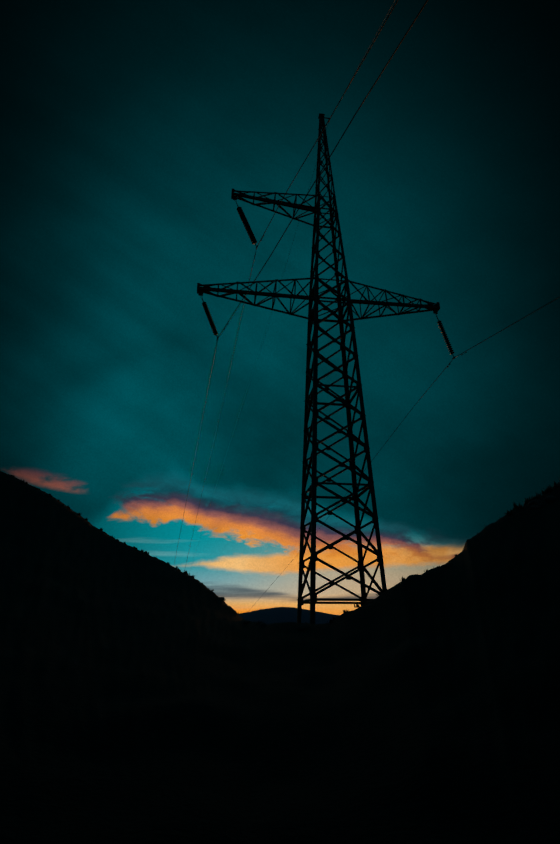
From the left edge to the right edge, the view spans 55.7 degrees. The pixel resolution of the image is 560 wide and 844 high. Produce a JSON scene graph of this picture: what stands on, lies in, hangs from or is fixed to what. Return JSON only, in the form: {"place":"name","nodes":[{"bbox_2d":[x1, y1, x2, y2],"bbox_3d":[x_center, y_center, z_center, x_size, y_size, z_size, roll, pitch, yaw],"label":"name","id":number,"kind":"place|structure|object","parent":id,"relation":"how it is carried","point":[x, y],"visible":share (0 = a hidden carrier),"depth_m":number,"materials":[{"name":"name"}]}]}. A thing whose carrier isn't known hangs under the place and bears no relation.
{"place":"outdoors","nodes":[
{"label":"outdoors","id":0,"kind":"place"},
{"bbox_2d":[0,471,559,843],"bbox_3d":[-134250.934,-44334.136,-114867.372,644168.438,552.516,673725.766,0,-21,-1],"label":"hills","id":1,"kind":"structure","parent":0,"point":[145,699],"depth_m":7.30,"materials":[{"name":"soil"}]},
{"bbox_2d":[19,480,559,629],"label":"rocks on ridge","id":2,"kind":"object","parent":1,"relation":"on","point":[532,503],"visible":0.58,"depth_m":32.26,"materials":[{"name":"stone"}]},
{"bbox_2d":[20,477,559,623],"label":"trees","id":3,"kind":"object","parent":1,"relation":"on","point":[547,490],"depth_m":35.28,"materials":[{"name":"black plant"}]},
{"bbox_2d":[197,113,439,623],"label":"transmission tower","id":4,"kind":"structure","parent":1,"relation":"on","point":[313,312],"depth_m":33.23,"materials":[{"name":"black metal"}]},
{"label":"lower left insulator fittings","id":5,"kind":"object","parent":4,"relation":"attached to","visible":0},
{"bbox_2d":[202,302,217,334],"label":"insulator discs","id":6,"kind":"object","parent":5,"relation":"attached to","point":[209,317],"visible":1,"depth_m":33.62,"materials":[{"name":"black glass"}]},
{"bbox_2d":[174,0,559,617],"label":"power lines","id":7,"kind":"object","parent":5,"relation":"hanging from","point":[301,213],"visible":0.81,"depth_m":27.44,"materials":[{"name":"grey metal"}]},
{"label":"insulator fittings","id":8,"kind":"object","parent":4,"relation":"attached to","visible":0},
{"bbox_2d":[437,320,453,354],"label":"insulator discs","id":9,"kind":"object","parent":8,"relation":"attached to","point":[444,334],"visible":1,"depth_m":35.63,"materials":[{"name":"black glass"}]},
{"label":"insulator fittings","id":10,"kind":"object","parent":4,"relation":"attached to","visible":0},
{"bbox_2d":[237,207,256,243],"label":"insulator discs","id":11,"kind":"object","parent":10,"relation":"attached to","point":[244,220],"visible":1,"depth_m":36.62,"materials":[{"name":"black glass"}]},
{"bbox_2d":[0,0,559,614],"label":"sky","id":12,"kind":"structure","parent":0,"point":[129,128],"materials":[{"name":"teal"}]}
]}

